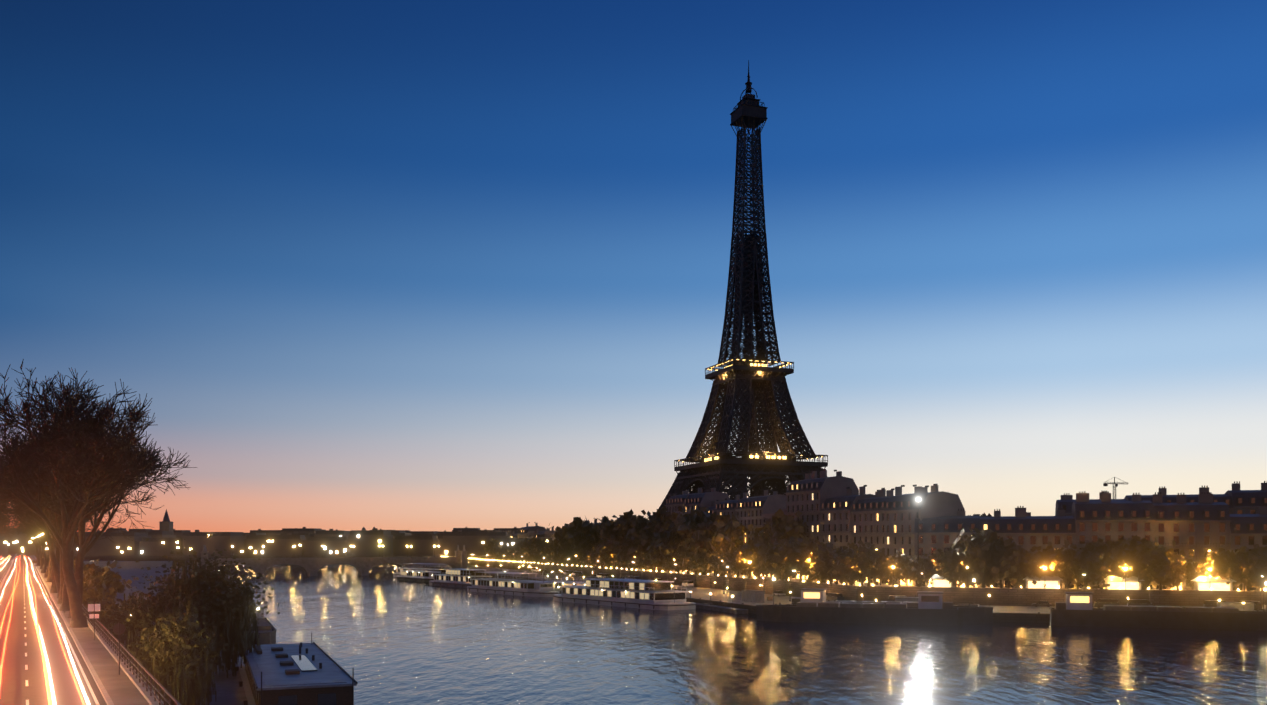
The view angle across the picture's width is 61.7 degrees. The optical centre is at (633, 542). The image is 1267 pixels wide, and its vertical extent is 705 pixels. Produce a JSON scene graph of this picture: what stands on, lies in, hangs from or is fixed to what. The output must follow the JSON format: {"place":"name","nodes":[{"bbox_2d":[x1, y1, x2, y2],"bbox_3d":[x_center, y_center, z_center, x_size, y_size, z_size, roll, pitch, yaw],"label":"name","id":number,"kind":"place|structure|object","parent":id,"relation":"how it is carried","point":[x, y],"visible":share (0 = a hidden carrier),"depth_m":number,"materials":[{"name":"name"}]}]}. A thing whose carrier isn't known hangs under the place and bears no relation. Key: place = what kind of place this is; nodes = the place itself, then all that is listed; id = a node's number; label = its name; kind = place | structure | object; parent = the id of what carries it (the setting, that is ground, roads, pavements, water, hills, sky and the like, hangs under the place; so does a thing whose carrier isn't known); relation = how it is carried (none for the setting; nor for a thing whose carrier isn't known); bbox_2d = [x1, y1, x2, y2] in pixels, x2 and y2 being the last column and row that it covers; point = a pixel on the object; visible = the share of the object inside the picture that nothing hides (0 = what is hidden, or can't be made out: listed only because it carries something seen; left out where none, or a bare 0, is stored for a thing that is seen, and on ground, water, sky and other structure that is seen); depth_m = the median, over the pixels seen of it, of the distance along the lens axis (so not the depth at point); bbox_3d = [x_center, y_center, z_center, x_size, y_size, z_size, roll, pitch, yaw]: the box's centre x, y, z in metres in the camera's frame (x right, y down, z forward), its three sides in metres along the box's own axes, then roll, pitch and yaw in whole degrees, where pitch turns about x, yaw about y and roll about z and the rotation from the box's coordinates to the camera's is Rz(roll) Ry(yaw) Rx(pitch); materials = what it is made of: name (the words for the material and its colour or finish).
{"place":"outdoors","nodes":[
{"label":"outdoors","id":0,"kind":"place"},
{"bbox_2d":[0,554,255,704],"bbox_3d":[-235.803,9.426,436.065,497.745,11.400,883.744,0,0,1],"label":"riverside road","id":1,"kind":"structure","parent":0,"point":[96,663],"depth_m":74.19,"materials":[{"name":"grey asphalt"}]},
{"bbox_2d":[0,556,89,704],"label":"light trails","id":2,"kind":"object","parent":1,"relation":"on","point":[48,687],"visible":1,"depth_m":73.84,"materials":[{"name":"orange"}]},
{"bbox_2d":[42,558,125,674],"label":"road signs","id":3,"kind":"object","parent":1,"relation":"on","point":[119,628],"visible":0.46,"depth_m":86.36,"materials":[{"name":"grey metal"}]},
{"bbox_2d":[0,554,1265,704],"bbox_3d":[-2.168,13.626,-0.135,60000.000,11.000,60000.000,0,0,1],"label":"ground","id":4,"kind":"structure","parent":0,"point":[229,691],"depth_m":277.44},
{"bbox_2d":[5,517,44,568],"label":"plane tree","id":5,"kind":"object","parent":4,"relation":"on","point":[40,548],"visible":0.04,"depth_m":316.70,"materials":[{"name":"brown plant"}]},
{"bbox_2d":[10,517,40,565],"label":"plane tree","id":6,"kind":"object","parent":4,"relation":"on","point":[36,547],"visible":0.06,"depth_m":361.45,"materials":[{"name":"brown plant"}]},
{"bbox_2d":[8,506,46,572],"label":"plane tree","id":7,"kind":"object","parent":4,"relation":"on","point":[44,546],"depth_m":276.01,"materials":[{"name":"brown plant"}]},
{"bbox_2d":[1,495,61,581],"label":"plane tree","id":8,"kind":"object","parent":4,"relation":"on","point":[49,578],"depth_m":212.24,"materials":[{"name":"brown plant"}]},
{"bbox_2d":[2,500,61,585],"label":"plane tree","id":9,"kind":"object","parent":4,"relation":"on","point":[30,532],"visible":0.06,"depth_m":185.17,"materials":[{"name":"brown plant"}]},
{"bbox_2d":[0,445,98,597],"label":"plane tree","id":10,"kind":"object","parent":4,"relation":"on","point":[51,545],"visible":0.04,"depth_m":152.01,"materials":[{"name":"brown plant"}]},
{"bbox_2d":[0,475,132,592],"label":"plane tree","id":11,"kind":"object","parent":4,"relation":"on","point":[53,587],"depth_m":168.37,"materials":[{"name":"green plant"}]},
{"bbox_2d":[0,464,135,603],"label":"plane tree","id":12,"kind":"object","parent":4,"relation":"on","point":[56,509],"visible":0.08,"depth_m":137.20,"materials":[{"name":"brown plant"}]},
{"bbox_2d":[0,415,162,610],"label":"plane tree","id":13,"kind":"object","parent":4,"relation":"on","point":[65,603],"visible":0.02,"depth_m":124.06,"materials":[{"name":"brown plant"}]},
{"bbox_2d":[0,359,186,627],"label":"plane tree","id":14,"kind":"object","parent":4,"relation":"on","point":[77,438],"visible":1,"depth_m":96.20,"materials":[{"name":"brown plant"}]},
{"bbox_2d":[0,394,196,617],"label":"plane tree","id":15,"kind":"object","parent":4,"relation":"on","point":[82,543],"visible":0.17,"depth_m":112.17,"materials":[{"name":"brown plant"}]},
{"bbox_2d":[82,580,122,622],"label":"bush","id":16,"kind":"object","parent":4,"relation":"on","point":[98,595],"visible":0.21,"depth_m":152.22,"materials":[{"name":"green plant"}]},
{"bbox_2d":[83,560,131,600],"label":"bush","id":17,"kind":"object","parent":4,"relation":"on","point":[107,575],"visible":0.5,"depth_m":209.44,"materials":[{"name":"green plant"}]},
{"bbox_2d":[55,535,279,680],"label":"weeping willow","id":18,"kind":"object","parent":4,"relation":"on","point":[224,608],"visible":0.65,"depth_m":113.02,"materials":[{"name":"green plant"}]},
{"bbox_2d":[125,595,227,704],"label":"willow","id":19,"kind":"object","parent":4,"relation":"on","point":[178,662],"visible":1,"depth_m":91.42,"materials":[{"name":"green plant"}]},
{"bbox_2d":[200,545,467,576],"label":"bridge","id":20,"kind":"structure","parent":4,"relation":"on","point":[363,566],"depth_m":515.21,"materials":[{"name":"stone"}]},
{"bbox_2d":[480,537,512,560],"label":"quay tree","id":21,"kind":"object","parent":4,"relation":"on","point":[491,542],"visible":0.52,"depth_m":632.87,"materials":[{"name":"green plant"}]},
{"bbox_2d":[519,535,544,562],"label":"quay tree","id":22,"kind":"object","parent":4,"relation":"on","point":[528,546],"visible":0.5,"depth_m":548.73,"materials":[{"name":"green plant"}]},
{"bbox_2d":[538,540,562,564],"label":"quay tree","id":23,"kind":"object","parent":4,"relation":"on","point":[548,549],"visible":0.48,"depth_m":513.53,"materials":[{"name":"green plant"}]},
{"bbox_2d":[488,516,644,540],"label":"distant buildings","id":24,"kind":"structure","parent":4,"relation":"on","point":[536,530],"depth_m":684.72,"materials":[{"name":"stone"}]},
{"bbox_2d":[556,542,581,566],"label":"quay tree","id":25,"kind":"object","parent":4,"relation":"on","point":[564,551],"visible":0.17,"depth_m":484.44,"materials":[{"name":"green plant"}]},
{"bbox_2d":[549,516,595,566],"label":"garden tree","id":26,"kind":"object","parent":4,"relation":"on","point":[576,531],"visible":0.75,"depth_m":488.31,"materials":[{"name":"green plant"}]},
{"bbox_2d":[567,543,586,565],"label":"quay tree","id":27,"kind":"object","parent":4,"relation":"on","point":[576,554],"visible":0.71,"depth_m":476.23,"materials":[{"name":"green plant"}]},
{"bbox_2d":[580,547,601,567],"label":"quay tree","id":28,"kind":"object","parent":4,"relation":"on","point":[588,559],"visible":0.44,"depth_m":458.27,"materials":[{"name":"green plant"}]},
{"bbox_2d":[585,515,617,549],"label":"garden tree","id":29,"kind":"object","parent":4,"relation":"on","point":[596,529],"visible":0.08,"depth_m":488.26,"materials":[{"name":"green plant"}]},
{"bbox_2d":[0,492,1211,555],"bbox_3d":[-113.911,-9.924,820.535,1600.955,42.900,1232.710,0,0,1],"label":"distant skyline","id":30,"kind":"structure","parent":4,"relation":"on","point":[304,541],"depth_m":652.21,"materials":[{"name":"stone"}]},
{"bbox_2d":[590,539,622,568],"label":"quay tree","id":31,"kind":"object","parent":4,"relation":"on","point":[604,556],"visible":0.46,"depth_m":432.04,"materials":[{"name":"green plant"}]},
{"bbox_2d":[604,532,638,569],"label":"quay tree","id":32,"kind":"object","parent":4,"relation":"on","point":[621,547],"visible":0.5,"depth_m":415.60,"materials":[{"name":"green plant"}]},
{"bbox_2d":[598,509,650,569],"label":"garden tree","id":33,"kind":"object","parent":4,"relation":"on","point":[623,527],"visible":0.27,"depth_m":448.55,"materials":[{"name":"green plant"}]},
{"bbox_2d":[619,550,645,569],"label":"quay tree","id":34,"kind":"object","parent":4,"relation":"on","point":[628,561],"visible":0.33,"depth_m":409.55,"materials":[{"name":"green plant"}]},
{"bbox_2d":[628,505,685,571],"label":"garden tree","id":35,"kind":"object","parent":4,"relation":"on","point":[649,527],"visible":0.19,"depth_m":404.79,"materials":[{"name":"green plant"}]},
{"bbox_2d":[648,538,669,572],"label":"quay tree","id":36,"kind":"object","parent":4,"relation":"on","point":[657,552],"visible":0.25,"depth_m":379.63,"materials":[{"name":"green plant"}]},
{"bbox_2d":[641,520,678,572],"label":"garden tree","id":37,"kind":"object","parent":4,"relation":"on","point":[654,535],"visible":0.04,"depth_m":392.62,"materials":[{"name":"green plant"}]},
{"bbox_2d":[656,550,682,572],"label":"quay tree","id":38,"kind":"object","parent":4,"relation":"on","point":[668,561],"visible":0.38,"depth_m":372.80,"materials":[{"name":"green plant"}]},
{"bbox_2d":[657,524,700,574],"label":"garden tree","id":39,"kind":"object","parent":4,"relation":"on","point":[671,546],"visible":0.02,"depth_m":372.59,"materials":[{"name":"green plant"}]},
{"bbox_2d":[672,549,694,573],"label":"quay tree","id":40,"kind":"object","parent":4,"relation":"on","point":[679,562],"visible":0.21,"depth_m":365.44,"materials":[{"name":"green plant"}]},
{"bbox_2d":[655,508,740,550],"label":"garden tree","id":41,"kind":"object","parent":4,"relation":"on","point":[666,526],"visible":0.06,"depth_m":377.85,"materials":[{"name":"green plant"}]},
{"bbox_2d":[685,551,710,574],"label":"quay tree","id":42,"kind":"object","parent":4,"relation":"on","point":[695,561],"visible":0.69,"depth_m":349.40,"materials":[{"name":"green plant"}]},
{"bbox_2d":[665,505,744,574],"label":"garden tree","id":43,"kind":"object","parent":4,"relation":"on","point":[703,516],"visible":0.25,"depth_m":360.02,"materials":[{"name":"green plant"}]},
{"bbox_2d":[701,546,721,575],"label":"quay tree","id":44,"kind":"object","parent":4,"relation":"on","point":[709,557],"visible":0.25,"depth_m":342.82,"materials":[{"name":"green plant"}]},
{"bbox_2d":[682,513,754,575],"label":"garden tree","id":45,"kind":"object","parent":4,"relation":"on","point":[724,534],"visible":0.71,"depth_m":349.30,"materials":[{"name":"green plant"}]},
{"bbox_2d":[708,552,734,576],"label":"quay tree","id":46,"kind":"object","parent":4,"relation":"on","point":[720,568],"visible":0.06,"depth_m":336.25,"materials":[{"name":"green plant"}]},
{"bbox_2d":[717,550,748,576],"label":"quay tree","id":47,"kind":"object","parent":4,"relation":"on","point":[724,561],"visible":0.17,"depth_m":328.57,"materials":[{"name":"green plant"}]},
{"bbox_2d":[723,542,760,577],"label":"quay tree","id":48,"kind":"object","parent":4,"relation":"on","point":[737,563],"visible":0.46,"depth_m":321.17,"materials":[{"name":"green plant"}]},
{"bbox_2d":[659,60,827,516],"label":"tower","id":49,"kind":"structure","parent":4,"relation":"on","point":[753,387],"depth_m":655.99,"materials":[{"name":"metal"}]},
{"bbox_2d":[737,533,783,578],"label":"quay tree","id":50,"kind":"object","parent":4,"relation":"on","point":[755,545],"visible":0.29,"depth_m":312.82,"materials":[{"name":"green plant"}]},
{"bbox_2d":[755,538,790,580],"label":"quay tree","id":51,"kind":"object","parent":4,"relation":"on","point":[762,551],"visible":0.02,"depth_m":305.16,"materials":[{"name":"green plant"}]},
{"bbox_2d":[748,509,813,578],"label":"garden tree","id":52,"kind":"object","parent":4,"relation":"on","point":[788,526],"visible":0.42,"depth_m":332.28,"materials":[{"name":"green plant"}]},
{"bbox_2d":[762,541,799,580],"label":"quay tree","id":53,"kind":"object","parent":4,"relation":"on","point":[768,558],"visible":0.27,"depth_m":298.66,"materials":[{"name":"green plant"}]},
{"bbox_2d":[770,536,826,582],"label":"quay tree","id":54,"kind":"object","parent":4,"relation":"on","point":[785,558],"visible":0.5,"depth_m":289.99,"materials":[{"name":"green plant"}]},
{"bbox_2d":[788,533,837,582],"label":"quay tree","id":55,"kind":"object","parent":4,"relation":"on","point":[807,551],"visible":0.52,"depth_m":283.80,"materials":[{"name":"green plant"}]},
{"bbox_2d":[665,469,964,585],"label":"quay buildings","id":56,"kind":"structure","parent":4,"relation":"on","point":[844,511],"depth_m":319.86,"materials":[{"name":"stone"}]},
{"bbox_2d":[806,545,844,583],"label":"quay tree","id":57,"kind":"object","parent":4,"relation":"on","point":[820,567],"visible":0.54,"depth_m":276.88,"materials":[{"name":"green plant"}]},
{"bbox_2d":[423,556,1265,614],"bbox_3d":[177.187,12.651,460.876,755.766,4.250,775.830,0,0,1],"label":"quay walls","id":58,"kind":"structure","parent":4,"relation":"on","point":[1212,594],"depth_m":252.03,"materials":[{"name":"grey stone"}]},
{"bbox_2d":[829,544,879,585],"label":"quay tree","id":59,"kind":"object","parent":4,"relation":"on","point":[862,563],"visible":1,"depth_m":262.99,"materials":[{"name":"green plant"}]},
{"bbox_2d":[847,540,891,585],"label":"quay tree","id":60,"kind":"object","parent":4,"relation":"on","point":[877,554],"visible":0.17,"depth_m":276.25,"materials":[{"name":"green plant"}]},
{"bbox_2d":[520,570,1254,610],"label":"port cabins","id":61,"kind":"object","parent":4,"relation":"on","point":[755,596],"visible":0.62,"depth_m":256.76,"materials":[{"name":"metal"}]},
{"bbox_2d":[875,548,927,586],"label":"quay tree","id":62,"kind":"object","parent":4,"relation":"on","point":[906,568],"visible":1,"depth_m":255.66,"materials":[{"name":"green plant"}]},
{"bbox_2d":[900,556,931,586],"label":"quay tree","id":63,"kind":"object","parent":4,"relation":"on","point":[926,574],"visible":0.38,"depth_m":263.98,"materials":[{"name":"green plant"}]},
{"bbox_2d":[930,574,951,586],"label":"kiosk","id":64,"kind":"object","parent":4,"relation":"on","point":[938,580],"visible":0.48,"depth_m":252.68,"materials":[{"name":"beige"}]},
{"bbox_2d":[923,544,964,585],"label":"quay tree","id":65,"kind":"object","parent":4,"relation":"on","point":[933,560],"visible":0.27,"depth_m":261.95,"materials":[{"name":"green plant"}]},
{"bbox_2d":[932,552,984,586],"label":"quay tree","id":66,"kind":"object","parent":4,"relation":"on","point":[953,572],"visible":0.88,"depth_m":250.60,"materials":[{"name":"green plant"}]},
{"bbox_2d":[945,527,1010,587],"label":"quay tree","id":67,"kind":"object","parent":4,"relation":"on","point":[977,548],"visible":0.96,"depth_m":249.23,"materials":[{"name":"green plant"}]},
{"bbox_2d":[989,544,1036,587],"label":"quay tree","id":68,"kind":"object","parent":4,"relation":"on","point":[1008,566],"visible":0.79,"depth_m":246.67,"materials":[{"name":"green plant"}]},
{"bbox_2d":[1004,545,1050,587],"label":"quay tree","id":69,"kind":"object","parent":4,"relation":"on","point":[1035,567],"visible":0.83,"depth_m":245.79,"materials":[{"name":"green plant"}]},
{"bbox_2d":[1023,575,1062,588],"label":"kiosk","id":70,"kind":"object","parent":4,"relation":"on","point":[1052,582],"visible":0.54,"depth_m":245.50,"materials":[{"name":"beige"}]},
{"bbox_2d":[1040,543,1097,588],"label":"quay tree","id":71,"kind":"object","parent":4,"relation":"on","point":[1063,567],"visible":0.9,"depth_m":243.73,"materials":[{"name":"green plant"}]},
{"bbox_2d":[914,491,1266,590],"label":"quay buildings","id":72,"kind":"structure","parent":4,"relation":"on","point":[1191,529],"depth_m":264.07,"materials":[{"name":"stone"}]},
{"bbox_2d":[1073,548,1123,588],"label":"quay tree","id":73,"kind":"object","parent":4,"relation":"on","point":[1102,566],"visible":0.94,"depth_m":241.55,"materials":[{"name":"green plant"}]},
{"bbox_2d":[1093,599,1119,607],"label":"parked car","id":74,"kind":"object","parent":4,"relation":"on","point":[1099,603],"visible":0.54,"depth_m":235.25,"materials":[{"name":"grey paint"}]},
{"bbox_2d":[1078,536,1135,584],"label":"quay tree","id":75,"kind":"object","parent":4,"relation":"on","point":[1100,546],"visible":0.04,"depth_m":250.53,"materials":[{"name":"green plant"}]},
{"bbox_2d":[1104,576,1144,589],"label":"kiosk","id":76,"kind":"object","parent":4,"relation":"on","point":[1115,582],"visible":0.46,"depth_m":240.29,"materials":[{"name":"beige"}]},
{"bbox_2d":[1101,546,1156,582],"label":"quay tree","id":77,"kind":"object","parent":4,"relation":"on","point":[1128,559],"visible":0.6,"depth_m":240.65,"materials":[{"name":"green plant"}]},
{"bbox_2d":[1127,599,1153,605],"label":"parked car","id":78,"kind":"object","parent":4,"relation":"on","point":[1144,602],"visible":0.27,"depth_m":233.12,"materials":[{"name":"grey paint"}]},
{"bbox_2d":[1026,481,1266,515],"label":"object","id":79,"kind":"structure","parent":4,"relation":"on","point":[1236,499],"depth_m":290.75,"materials":[{"name":"stone"}]},
{"bbox_2d":[1118,535,1184,589],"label":"quay tree","id":80,"kind":"object","parent":4,"relation":"on","point":[1144,542],"visible":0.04,"depth_m":249.67,"materials":[{"name":"green plant"}]},
{"bbox_2d":[1126,545,1184,589],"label":"quay tree","id":81,"kind":"object","parent":4,"relation":"on","point":[1164,572],"visible":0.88,"depth_m":237.38,"materials":[{"name":"green plant"}]},
{"bbox_2d":[1158,550,1197,589],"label":"quay tree","id":82,"kind":"object","parent":4,"relation":"on","point":[1187,563],"visible":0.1,"depth_m":246.01,"materials":[{"name":"green plant"}]},
{"bbox_2d":[1191,577,1235,590],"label":"kiosk","id":83,"kind":"object","parent":4,"relation":"on","point":[1212,583],"visible":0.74,"depth_m":234.69,"materials":[{"name":"beige"}]},
{"bbox_2d":[1193,547,1251,586],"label":"quay tree","id":84,"kind":"object","parent":4,"relation":"on","point":[1221,564],"visible":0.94,"depth_m":235.12,"materials":[{"name":"green plant"}]},
{"bbox_2d":[1219,544,1266,590],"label":"quay tree","id":85,"kind":"object","parent":4,"relation":"on","point":[1245,552],"visible":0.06,"depth_m":242.40,"materials":[{"name":"green plant"}]},
{"bbox_2d":[1228,548,1266,590],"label":"quay tree","id":86,"kind":"object","parent":4,"relation":"on","point":[1256,566],"visible":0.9,"depth_m":232.46,"materials":[{"name":"green plant"}]},
{"bbox_2d":[0,0,1266,532],"label":"sky","id":87,"kind":"structure","parent":0,"point":[412,265],"materials":[{"name":"blue"}]},
{"bbox_2d":[84,558,1266,704],"bbox_3d":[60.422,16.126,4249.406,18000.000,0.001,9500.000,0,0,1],"label":"river","id":88,"kind":"structure","parent":0,"point":[385,634],"depth_m":152.56,"materials":[{"name":"blue liquid"}]},
{"bbox_2d":[250,607,276,644],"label":"moored barge","id":89,"kind":"object","parent":88,"relation":"on","point":[267,630],"visible":0.46,"depth_m":170.83,"materials":[{"name":"black metal"}]},
{"bbox_2d":[244,633,357,704],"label":"houseboat","id":90,"kind":"object","parent":88,"relation":"on","point":[311,673],"visible":0.96,"depth_m":95.57,"materials":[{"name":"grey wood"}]},
{"bbox_2d":[397,568,440,581],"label":"tour boat","id":91,"kind":"object","parent":88,"relation":"on","point":[421,575],"visible":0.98,"depth_m":438.31,"materials":[{"name":"white glass"}]},
{"bbox_2d":[393,563,445,576],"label":"tour boat","id":92,"kind":"object","parent":88,"relation":"on","point":[398,573],"visible":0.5,"depth_m":485.11,"materials":[{"name":"white glass"}]},
{"bbox_2d":[429,568,491,587],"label":"tour boat","id":93,"kind":"object","parent":88,"relation":"on","point":[459,577],"visible":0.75,"depth_m":380.76,"materials":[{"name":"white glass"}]},
{"bbox_2d":[467,571,560,596],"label":"tour boat","id":94,"kind":"object","parent":88,"relation":"on","point":[520,587],"visible":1,"depth_m":328.06,"materials":[{"name":"white metal"}]},
{"bbox_2d":[553,577,586,593],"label":"tour boat","id":95,"kind":"object","parent":88,"relation":"on","point":[556,584],"visible":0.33,"depth_m":320.75,"materials":[{"name":"white glass"}]},
{"bbox_2d":[553,578,696,609],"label":"tour boat","id":96,"kind":"object","parent":88,"relation":"on","point":[648,594],"visible":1,"depth_m":264.59,"materials":[{"name":"white metal"}]},
{"bbox_2d":[502,576,747,613],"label":"pontoons","id":97,"kind":"object","parent":88,"relation":"on","point":[707,606],"visible":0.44,"depth_m":248.85,"materials":[{"name":"grey metal"}]},
{"bbox_2d":[756,578,957,625],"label":"barge","id":98,"kind":"object","parent":88,"relation":"on","point":[929,610],"visible":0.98,"depth_m":210.48,"materials":[{"name":"black metal"}]},
{"bbox_2d":[786,579,992,623],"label":"barge","id":99,"kind":"object","parent":88,"relation":"on","point":[968,614],"visible":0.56,"depth_m":214.38,"materials":[{"name":"black"}]},
{"bbox_2d":[1049,582,1266,629],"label":"barge","id":100,"kind":"object","parent":88,"relation":"on","point":[1076,609],"visible":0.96,"depth_m":200.36,"materials":[{"name":"black metal"}]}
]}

